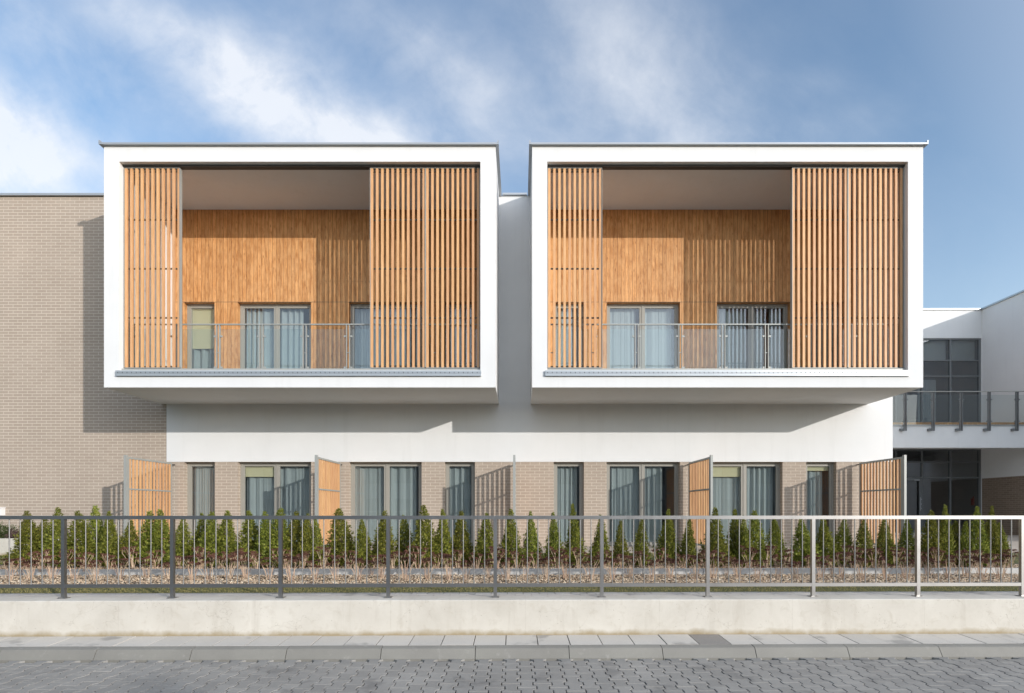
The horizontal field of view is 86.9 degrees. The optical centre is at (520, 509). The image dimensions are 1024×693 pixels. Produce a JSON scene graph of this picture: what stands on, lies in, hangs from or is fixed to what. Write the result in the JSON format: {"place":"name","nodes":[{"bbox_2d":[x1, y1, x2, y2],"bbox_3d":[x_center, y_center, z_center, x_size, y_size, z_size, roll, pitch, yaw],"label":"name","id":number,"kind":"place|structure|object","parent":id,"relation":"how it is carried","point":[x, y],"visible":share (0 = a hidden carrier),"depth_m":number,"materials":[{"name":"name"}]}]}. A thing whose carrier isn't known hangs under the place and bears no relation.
{"place":"outdoors","nodes":[
{"label":"outdoors","id":0,"kind":"place"},
{"bbox_2d":[0,586,1018,593],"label":"verge","id":1,"kind":"structure","parent":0,"point":[420,589],"depth_m":7.18,"materials":[{"name":"plant"}]},
{"bbox_2d":[0,591,1018,596],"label":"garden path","id":2,"kind":"structure","parent":0,"point":[505,593],"depth_m":6.76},
{"bbox_2d":[0,574,1018,583],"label":"flower bed","id":3,"kind":"object","parent":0,"point":[224,582],"depth_m":8.23,"materials":[{"name":"beige gravel"}]},
{"bbox_2d":[181,554,201,579],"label":"stonecrop","id":4,"kind":"object","parent":3,"relation":"on","point":[191,577],"visible":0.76,"depth_m":8.09,"materials":[{"name":"beige plant"}]},
{"bbox_2d":[195,554,214,579],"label":"stonecrop","id":5,"kind":"object","parent":3,"relation":"on","point":[208,561],"visible":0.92,"depth_m":8.13,"materials":[{"name":"beige plant"}]},
{"bbox_2d":[217,553,240,578],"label":"stonecrop","id":6,"kind":"object","parent":3,"relation":"on","point":[232,559],"visible":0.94,"depth_m":8.28,"materials":[{"name":"brown plant"}]},
{"bbox_2d":[234,551,258,577],"bbox_3d":[-4.259,0.863,8.394,0.330,0.428,0.279,0,0,-13],"label":"stonecrop","id":7,"kind":"object","parent":3,"relation":"on","point":[242,554],"visible":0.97,"depth_m":8.39,"materials":[{"name":"brown plant"}]},
{"bbox_2d":[277,554,301,580],"bbox_3d":[-3.420,0.873,8.039,0.312,0.409,0.296,0,0,40],"label":"stonecrop","id":8,"kind":"object","parent":3,"relation":"on","point":[294,560],"visible":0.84,"depth_m":8.03,"materials":[{"name":"beige plant"}]},
{"bbox_2d":[344,557,368,579],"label":"stonecrop","id":9,"kind":"object","parent":3,"relation":"on","point":[353,561],"visible":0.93,"depth_m":8.16,"materials":[{"name":"beige plant"}]},
{"bbox_2d":[369,554,393,578],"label":"stonecrop","id":10,"kind":"object","parent":3,"relation":"on","point":[380,556],"visible":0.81,"depth_m":8.36,"materials":[{"name":"brown plant"}]},
{"bbox_2d":[393,550,419,578],"bbox_3d":[-1.710,0.844,8.110,0.354,0.470,0.259,0,0,10],"label":"stonecrop","id":11,"kind":"object","parent":3,"relation":"on","point":[402,557],"visible":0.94,"depth_m":8.11,"materials":[{"name":"brown plant"}]},
{"bbox_2d":[439,552,457,580],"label":"stonecrop","id":12,"kind":"object","parent":3,"relation":"on","point":[446,556],"visible":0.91,"depth_m":8.09,"materials":[{"name":"beige plant"}]},
{"bbox_2d":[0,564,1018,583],"bbox_3d":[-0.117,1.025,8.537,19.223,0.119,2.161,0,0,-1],"label":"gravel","id":13,"kind":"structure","parent":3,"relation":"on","point":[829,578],"depth_m":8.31,"materials":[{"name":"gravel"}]},
{"bbox_2d":[0,568,1018,575],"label":"bed edging","id":14,"kind":"object","parent":3,"relation":"on","point":[573,571],"visible":0.25,"depth_m":8.80,"materials":[{"name":"concrete"}]},
{"bbox_2d":[577,554,599,579],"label":"stonecrop","id":15,"kind":"object","parent":3,"relation":"on","point":[587,562],"visible":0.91,"depth_m":8.13,"materials":[{"name":"brown plant"}]},
{"bbox_2d":[701,550,726,577],"bbox_3d":[2.960,0.849,8.283,0.257,0.459,0.352,0,0,-28],"label":"stonecrop","id":16,"kind":"object","parent":3,"relation":"on","point":[711,553],"visible":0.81,"depth_m":8.25,"materials":[{"name":"plant"}]},
{"bbox_2d":[848,556,873,579],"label":"stonecrop","id":17,"kind":"object","parent":3,"relation":"on","point":[858,559],"visible":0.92,"depth_m":8.17,"materials":[{"name":"brown plant"}]},
{"bbox_2d":[891,553,920,578],"bbox_3d":[5.864,0.872,8.225,0.258,0.410,0.353,0,0,-8],"label":"stonecrop","id":18,"kind":"object","parent":3,"relation":"on","point":[909,560],"visible":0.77,"depth_m":8.21,"materials":[{"name":"brown plant"}]},
{"bbox_2d":[953,549,978,575],"bbox_3d":[7.050,0.856,8.528,0.331,0.444,0.242,0,0,41],"label":"stonecrop","id":19,"kind":"object","parent":3,"relation":"on","point":[964,556],"visible":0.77,"depth_m":8.54,"materials":[{"name":"brown plant"}]},
{"bbox_2d":[965,556,995,578],"bbox_3d":[6.998,0.894,8.205,0.285,0.363,0.300,0,0,-3],"label":"stonecrop","id":20,"kind":"object","parent":3,"relation":"on","point":[977,559],"visible":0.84,"depth_m":8.20,"materials":[{"name":"brown plant"}]},
{"bbox_2d":[982,553,1016,577],"bbox_3d":[7.399,0.876,8.340,0.310,0.402,0.368,0,0,-24],"label":"stonecrop","id":21,"kind":"object","parent":3,"relation":"on","point":[1007,556],"visible":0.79,"depth_m":8.31,"materials":[{"name":"brown plant"}]},
{"bbox_2d":[0,563,1018,569],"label":"hedge bed","id":22,"kind":"object","parent":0,"point":[490,566],"depth_m":9.45,"materials":[{"name":"soil"}]},
{"bbox_2d":[0,510,46,566],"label":"thuja","id":23,"kind":"object","parent":22,"relation":"on","point":[25,537],"visible":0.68,"depth_m":9.17,"materials":[{"name":"green plant"}]},
{"bbox_2d":[38,507,70,567],"bbox_3d":[-7.893,0.487,9.241,0.558,1.069,0.776,1,-1,-28],"label":"thuja","id":24,"kind":"object","parent":22,"relation":"on","point":[57,536],"visible":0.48,"depth_m":9.12,"materials":[{"name":"green plant"}]},
{"bbox_2d":[54,511,95,567],"bbox_3d":[-7.547,0.514,9.223,0.785,1.012,0.627,0,0,38],"label":"thuja","id":25,"kind":"object","parent":22,"relation":"on","point":[79,545],"visible":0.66,"depth_m":9.18,"materials":[{"name":"green plant"}]},
{"bbox_2d":[80,505,102,559],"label":"thuja","id":26,"kind":"object","parent":22,"relation":"on","point":[95,512],"visible":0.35,"depth_m":9.48,"materials":[{"name":"green plant"}]},
{"bbox_2d":[90,511,126,566],"bbox_3d":[-6.996,0.518,9.243,0.562,1.003,0.452,0,0,-30],"label":"thuja","id":27,"kind":"object","parent":22,"relation":"on","point":[103,543],"visible":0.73,"depth_m":9.16,"materials":[{"name":"green plant"}]},
{"bbox_2d":[108,519,142,566],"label":"thuja","id":28,"kind":"object","parent":22,"relation":"on","point":[124,541],"visible":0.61,"depth_m":9.24,"materials":[{"name":"green plant"}]},
{"bbox_2d":[128,511,163,565],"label":"thuja","id":29,"kind":"object","parent":22,"relation":"on","point":[145,535],"visible":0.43,"depth_m":9.29,"materials":[{"name":"green plant"}]},
{"bbox_2d":[142,509,169,566],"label":"thuja","id":30,"kind":"object","parent":22,"relation":"on","point":[156,534],"visible":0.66,"depth_m":9.19,"materials":[{"name":"green plant"}]},
{"bbox_2d":[160,519,196,566],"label":"thuja","id":31,"kind":"object","parent":22,"relation":"on","point":[179,546],"visible":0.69,"depth_m":9.21,"materials":[{"name":"green plant"}]},
{"bbox_2d":[184,513,210,564],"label":"thuja","id":32,"kind":"object","parent":22,"relation":"on","point":[198,533],"visible":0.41,"depth_m":9.46,"materials":[{"name":"green plant"}]},
{"bbox_2d":[195,511,225,566],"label":"thuja","id":33,"kind":"object","parent":22,"relation":"on","point":[210,530],"visible":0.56,"depth_m":9.16,"materials":[{"name":"green plant"}]},
{"bbox_2d":[204,510,239,566],"bbox_3d":[-5.104,0.511,9.321,0.688,1.018,0.554,0,0,2],"label":"thuja","id":34,"kind":"object","parent":22,"relation":"on","point":[231,544],"visible":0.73,"depth_m":9.25,"materials":[{"name":"green plant"}]},
{"bbox_2d":[227,510,265,566],"bbox_3d":[-4.718,0.514,9.437,0.775,1.012,0.661,0,0,-39],"label":"thuja","id":35,"kind":"object","parent":22,"relation":"on","point":[253,532],"visible":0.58,"depth_m":9.35,"materials":[{"name":"green plant"}]},
{"bbox_2d":[243,511,277,567],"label":"thuja","id":36,"kind":"object","parent":22,"relation":"on","point":[263,527],"visible":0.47,"depth_m":9.12,"materials":[{"name":"green plant"}]},
{"bbox_2d":[254,507,296,567],"bbox_3d":[-4.126,0.490,9.228,0.620,1.061,0.830,0,0,20],"label":"thuja","id":37,"kind":"object","parent":22,"relation":"on","point":[275,534],"visible":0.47,"depth_m":9.16,"materials":[{"name":"green plant"}]},
{"bbox_2d":[277,511,305,565],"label":"thuja","id":38,"kind":"object","parent":22,"relation":"on","point":[296,529],"visible":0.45,"depth_m":9.30,"materials":[{"name":"green plant"}]},
{"bbox_2d":[294,513,321,567],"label":"thuja","id":39,"kind":"object","parent":22,"relation":"on","point":[307,527],"visible":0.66,"depth_m":9.16,"materials":[{"name":"green plant"}]},
{"bbox_2d":[301,519,329,567],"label":"thuja","id":40,"kind":"object","parent":22,"relation":"on","point":[317,538],"visible":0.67,"depth_m":9.20,"materials":[{"name":"green plant"}]},
{"bbox_2d":[324,508,355,565],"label":"thuja","id":41,"kind":"object","parent":22,"relation":"on","point":[339,534],"visible":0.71,"depth_m":9.32,"materials":[{"name":"green plant"}]},
{"bbox_2d":[348,519,375,567],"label":"thuja","id":42,"kind":"object","parent":22,"relation":"on","point":[361,544],"visible":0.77,"depth_m":9.17,"materials":[{"name":"green plant"}]},
{"bbox_2d":[368,509,400,566],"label":"thuja","id":43,"kind":"object","parent":22,"relation":"on","point":[381,540],"visible":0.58,"depth_m":9.16,"materials":[{"name":"green plant"}]},
{"bbox_2d":[395,515,414,565],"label":"thuja","id":44,"kind":"object","parent":22,"relation":"on","point":[404,535],"visible":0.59,"depth_m":9.44,"materials":[{"name":"green plant"}]},
{"bbox_2d":[402,505,444,567],"bbox_3d":[-1.622,0.469,9.229,0.639,1.106,0.889,-1,2,-45],"label":"thuja","id":45,"kind":"object","parent":22,"relation":"on","point":[425,532],"visible":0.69,"depth_m":9.09,"materials":[{"name":"green plant"}]},
{"bbox_2d":[427,509,457,565],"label":"thuja","id":46,"kind":"object","parent":22,"relation":"on","point":[446,544],"visible":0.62,"depth_m":9.20,"materials":[{"name":"green plant"}]},
{"bbox_2d":[449,511,474,564],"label":"thuja","id":47,"kind":"object","parent":22,"relation":"on","point":[458,545],"visible":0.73,"depth_m":9.29,"materials":[{"name":"green plant"}]},
{"bbox_2d":[472,513,497,566],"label":"thuja","id":48,"kind":"object","parent":22,"relation":"on","point":[489,541],"visible":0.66,"depth_m":9.12,"materials":[{"name":"green plant"}]},
{"bbox_2d":[497,508,528,566],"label":"thuja","id":49,"kind":"object","parent":22,"relation":"on","point":[511,536],"visible":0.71,"depth_m":9.25,"materials":[{"name":"green plant"}]},
{"bbox_2d":[520,511,543,565],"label":"thuja","id":50,"kind":"object","parent":22,"relation":"on","point":[532,542],"visible":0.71,"depth_m":9.37,"materials":[{"name":"green plant"}]},
{"bbox_2d":[543,512,566,566],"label":"thuja","id":51,"kind":"object","parent":22,"relation":"on","point":[553,533],"visible":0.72,"depth_m":9.21,"materials":[{"name":"green plant"}]},
{"bbox_2d":[563,503,588,566],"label":"thuja","id":52,"kind":"object","parent":22,"relation":"on","point":[574,541],"visible":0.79,"depth_m":9.26,"materials":[{"name":"green plant"}]},
{"bbox_2d":[586,514,613,566],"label":"thuja","id":53,"kind":"object","parent":22,"relation":"on","point":[595,545],"visible":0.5,"depth_m":9.34,"materials":[{"name":"green plant"}]},
{"bbox_2d":[609,520,632,565],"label":"thuja","id":54,"kind":"object","parent":22,"relation":"on","point":[618,550],"visible":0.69,"depth_m":9.29,"materials":[{"name":"green plant"}]},
{"bbox_2d":[631,519,651,566],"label":"thuja","id":55,"kind":"object","parent":22,"relation":"on","point":[637,542],"visible":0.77,"depth_m":9.27,"materials":[{"name":"green plant"}]},
{"bbox_2d":[652,509,681,565],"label":"thuja","id":56,"kind":"object","parent":22,"relation":"on","point":[670,544],"visible":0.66,"depth_m":9.40,"materials":[{"name":"green plant"}]},
{"bbox_2d":[678,519,702,566],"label":"thuja","id":57,"kind":"object","parent":22,"relation":"on","point":[691,544],"visible":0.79,"depth_m":9.25,"materials":[{"name":"green plant"}]},
{"bbox_2d":[697,507,736,567],"bbox_3d":[3.299,0.487,9.216,0.531,1.069,0.711,0,0,-42],"label":"thuja","id":58,"kind":"object","parent":22,"relation":"on","point":[714,535],"visible":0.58,"depth_m":9.14,"materials":[{"name":"green plant"}]},
{"bbox_2d":[724,508,742,565],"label":"thuja","id":59,"kind":"object","parent":22,"relation":"on","point":[733,530],"visible":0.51,"depth_m":9.37,"materials":[{"name":"green plant"}]},
{"bbox_2d":[732,515,758,566],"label":"thuja","id":60,"kind":"object","parent":22,"relation":"on","point":[744,534],"visible":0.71,"depth_m":9.17,"materials":[{"name":"green plant"}]},
{"bbox_2d":[747,509,771,565],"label":"thuja","id":61,"kind":"object","parent":22,"relation":"on","point":[755,526],"visible":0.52,"depth_m":9.25,"materials":[{"name":"green plant"}]},
{"bbox_2d":[765,519,788,565],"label":"thuja","id":62,"kind":"object","parent":22,"relation":"on","point":[775,536],"visible":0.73,"depth_m":9.32,"materials":[{"name":"green plant"}]},
{"bbox_2d":[786,519,822,567],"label":"thuja","id":63,"kind":"object","parent":22,"relation":"on","point":[797,548],"visible":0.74,"depth_m":9.21,"materials":[{"name":"green plant"}]},
{"bbox_2d":[815,515,841,566],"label":"thuja","id":64,"kind":"object","parent":22,"relation":"on","point":[828,544],"visible":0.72,"depth_m":9.28,"materials":[{"name":"green plant"}]},
{"bbox_2d":[830,519,857,565],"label":"thuja","id":65,"kind":"object","parent":22,"relation":"on","point":[839,537],"visible":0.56,"depth_m":9.35,"materials":[{"name":"green plant"}]},
{"bbox_2d":[851,519,879,566],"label":"thuja","id":66,"kind":"object","parent":22,"relation":"on","point":[859,542],"visible":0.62,"depth_m":9.16,"materials":[{"name":"green plant"}]},
{"bbox_2d":[873,519,904,565],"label":"thuja","id":67,"kind":"object","parent":22,"relation":"on","point":[881,533],"visible":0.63,"depth_m":9.23,"materials":[{"name":"green plant"}]},
{"bbox_2d":[895,519,914,565],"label":"thuja","id":68,"kind":"object","parent":22,"relation":"on","point":[911,539],"visible":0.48,"depth_m":9.38,"materials":[{"name":"green plant"}]},
{"bbox_2d":[920,510,945,566],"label":"thuja","id":69,"kind":"object","parent":22,"relation":"on","point":[933,532],"visible":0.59,"depth_m":9.18,"materials":[{"name":"green plant"}]},
{"bbox_2d":[932,504,958,565],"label":"thuja","id":70,"kind":"object","parent":22,"relation":"on","point":[944,534],"visible":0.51,"depth_m":9.20,"materials":[{"name":"green plant"}]},
{"bbox_2d":[950,520,966,565],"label":"thuja","id":71,"kind":"object","parent":22,"relation":"on","point":[954,527],"visible":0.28,"depth_m":9.39,"materials":[{"name":"green plant"}]},
{"bbox_2d":[955,521,976,567],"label":"thuja","id":72,"kind":"object","parent":22,"relation":"on","point":[964,536],"visible":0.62,"depth_m":9.24,"materials":[{"name":"green plant"}]},
{"bbox_2d":[967,506,993,565],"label":"thuja","id":73,"kind":"object","parent":22,"relation":"on","point":[975,536],"visible":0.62,"depth_m":9.20,"materials":[{"name":"green plant"}]},
{"bbox_2d":[985,506,1008,565],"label":"thuja","id":74,"kind":"object","parent":22,"relation":"on","point":[994,531],"visible":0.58,"depth_m":9.28,"materials":[{"name":"green plant"}]},
{"bbox_2d":[993,522,1013,565],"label":"thuja","id":75,"kind":"object","parent":22,"relation":"on","point":[1005,543],"visible":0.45,"depth_m":9.27,"materials":[{"name":"green plant"}]},
{"bbox_2d":[0,553,1018,564],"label":"lawn","id":76,"kind":"structure","parent":0,"point":[652,558],"depth_m":11.03,"materials":[{"name":"plant"}]},
{"bbox_2d":[0,535,77,555],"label":"planter","id":77,"kind":"object","parent":76,"relation":"on","point":[4,545],"depth_m":11.70,"materials":[{"name":"concrete"}]},
{"bbox_2d":[0,657,1023,692],"bbox_3d":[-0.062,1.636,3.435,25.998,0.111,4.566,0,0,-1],"label":"road","id":78,"kind":"structure","parent":0,"point":[866,675],"depth_m":5.16,"materials":[{"name":"grey stone"}]},
{"bbox_2d":[0,643,1023,662],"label":"kerb","id":79,"kind":"structure","parent":78,"relation":"on","point":[117,654],"depth_m":5.76,"materials":[{"name":"concrete"}]},
{"bbox_2d":[0,633,1023,646],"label":"pavement","id":80,"kind":"structure","parent":0,"point":[660,639],"depth_m":6.04,"materials":[{"name":"grey concrete"}]},
{"bbox_2d":[0,594,1023,637],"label":"retaining wall","id":81,"kind":"structure","parent":80,"relation":"on","point":[89,616],"depth_m":6.24,"materials":[{"name":"concrete"}]},
{"bbox_2d":[0,516,1023,598],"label":"steel fence","id":82,"kind":"object","parent":81,"relation":"on","point":[280,585],"visible":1,"depth_m":6.41,"materials":[{"name":"grey metal"}]},
{"bbox_2d":[0,0,1023,307],"label":"sky","id":83,"kind":"structure","parent":0,"point":[75,74],"materials":[{"name":"blue"}]},
{"bbox_2d":[227,535,1018,552],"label":"terrace","id":84,"kind":"structure","parent":0,"point":[1015,541],"depth_m":14.36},
{"bbox_2d":[0,193,166,546],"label":"brick building","id":85,"kind":"structure","parent":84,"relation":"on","point":[73,431],"depth_m":14.49,"materials":[{"name":"brick"}]},
{"bbox_2d":[124,455,174,550],"bbox_3d":[-9.270,-0.144,13.579,0.054,2.264,1.827,0,0,0],"label":"privacy screen","id":86,"kind":"object","parent":84,"relation":"on","point":[166,490],"visible":0.72,"depth_m":13.40,"materials":[{"name":"orange wood"}]},
{"bbox_2d":[315,455,341,546],"bbox_3d":[-4.790,-0.144,13.579,0.054,2.264,1.827,0,0,0],"label":"privacy screen","id":87,"kind":"object","parent":84,"relation":"on","point":[327,487],"visible":0.7,"depth_m":13.33,"materials":[{"name":"orange wood"}]},
{"bbox_2d":[98,140,928,545],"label":"apartment building","id":88,"kind":"structure","parent":84,"relation":"on","point":[584,328],"depth_m":14.48,"materials":[{"name":"white paint"}]},
{"bbox_2d":[187,462,214,545],"bbox_3d":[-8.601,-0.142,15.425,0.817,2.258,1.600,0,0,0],"label":"window","id":89,"kind":"structure","parent":88,"relation":"in","point":[200,475],"depth_m":14.77,"materials":[{"name":"clear glass"}]},
{"bbox_2d":[187,304,214,367],"bbox_3d":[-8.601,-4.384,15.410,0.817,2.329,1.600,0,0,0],"label":"window","id":90,"kind":"structure","parent":88,"relation":"in","point":[200,338],"depth_m":14.69,"materials":[{"name":"clear glass"}]},
{"bbox_2d":[240,304,310,367],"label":"window","id":91,"kind":"structure","parent":88,"relation":"in","point":[282,343],"depth_m":14.75,"materials":[{"name":"clear glass"}]},
{"bbox_2d":[241,462,310,544],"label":"window","id":92,"kind":"structure","parent":88,"relation":"in","point":[267,487],"depth_m":14.77,"materials":[{"name":"clear glass"}]},
{"bbox_2d":[350,304,421,367],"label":"window","id":93,"kind":"structure","parent":88,"relation":"in","point":[359,313],"depth_m":14.75,"materials":[{"name":"clear glass"}]},
{"bbox_2d":[351,462,421,545],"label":"window","id":94,"kind":"structure","parent":88,"relation":"in","point":[376,487],"depth_m":14.77,"materials":[{"name":"clear glass"}]},
{"bbox_2d":[445,462,474,545],"bbox_3d":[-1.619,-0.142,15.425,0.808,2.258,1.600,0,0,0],"label":"window","id":95,"kind":"structure","parent":88,"relation":"in","point":[459,476],"depth_m":14.76,"materials":[{"name":"clear glass"}]},
{"bbox_2d":[445,304,474,365],"bbox_3d":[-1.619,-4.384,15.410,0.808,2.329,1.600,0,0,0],"label":"window","id":96,"kind":"structure","parent":88,"relation":"in","point":[450,305],"depth_m":14.74,"materials":[{"name":"clear glass"}]},
{"bbox_2d":[554,462,582,545],"bbox_3d":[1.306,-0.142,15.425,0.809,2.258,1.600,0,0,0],"label":"window","id":97,"kind":"structure","parent":88,"relation":"in","point":[568,476],"depth_m":14.77,"materials":[{"name":"clear glass"}]},
{"bbox_2d":[556,304,582,365],"bbox_3d":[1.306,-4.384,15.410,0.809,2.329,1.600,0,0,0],"label":"window","id":98,"kind":"structure","parent":88,"relation":"in","point":[577,305],"depth_m":14.76,"materials":[{"name":"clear glass"}]},
{"bbox_2d":[607,462,677,545],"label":"window","id":99,"kind":"structure","parent":88,"relation":"in","point":[633,488],"depth_m":14.77,"materials":[{"name":"clear glass"}]},
{"bbox_2d":[607,304,678,367],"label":"window","id":100,"kind":"structure","parent":88,"relation":"in","point":[658,344],"depth_m":14.76,"materials":[{"name":"clear glass"}]},
{"bbox_2d":[713,462,779,545],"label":"window","id":101,"kind":"structure","parent":88,"relation":"in","point":[746,487],"depth_m":14.76,"materials":[{"name":"clear glass"}]},
{"bbox_2d":[717,304,787,367],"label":"window","id":102,"kind":"structure","parent":88,"relation":"in","point":[744,344],"depth_m":14.76,"materials":[{"name":"clear glass"}]},
{"bbox_2d":[806,462,833,542],"bbox_3d":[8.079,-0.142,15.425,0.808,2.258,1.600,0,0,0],"label":"window","id":103,"kind":"structure","parent":88,"relation":"in","point":[819,475],"depth_m":14.77,"materials":[{"name":"clear glass"}]},
{"bbox_2d":[816,304,837,365],"bbox_3d":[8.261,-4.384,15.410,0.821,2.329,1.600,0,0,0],"label":"window","id":104,"kind":"structure","parent":88,"relation":"in","point":[816,304],"depth_m":14.76,"materials":[{"name":"clear glass"}]},
{"bbox_2d":[513,455,515,542],"bbox_3d":[-0.140,-0.144,13.579,0.054,2.264,1.827,0,0,0],"label":"privacy screen","id":105,"kind":"object","parent":84,"relation":"on","point":[514,487],"visible":0.69,"depth_m":12.66,"materials":[{"name":"grey paint"}]},
{"bbox_2d":[687,455,712,545],"bbox_3d":[4.491,-0.144,13.579,0.054,2.264,1.827,0,0,0],"label":"privacy screen","id":106,"kind":"object","parent":84,"relation":"on","point":[700,487],"visible":0.72,"depth_m":13.42,"materials":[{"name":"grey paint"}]},
{"bbox_2d":[856,455,906,546],"bbox_3d":[9.031,-0.144,13.579,0.054,2.264,1.827,0,0,0],"label":"privacy screen","id":107,"kind":"object","parent":84,"relation":"on","point":[902,488],"visible":0.7,"depth_m":13.40,"materials":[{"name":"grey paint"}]},
{"bbox_2d":[893,290,1023,534],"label":"glazed wing","id":108,"kind":"structure","parent":84,"relation":"on","point":[958,429],"depth_m":22.70,"materials":[{"name":"white paint"}]},
{"bbox_2d":[898,479,921,532],"bbox_3d":[16.380,-0.155,22.679,0.972,2.271,0.078,0,0,0],"label":"door","id":109,"kind":"structure","parent":108,"relation":"in","point":[920,480],"depth_m":22.70,"materials":[{"name":"metal"}]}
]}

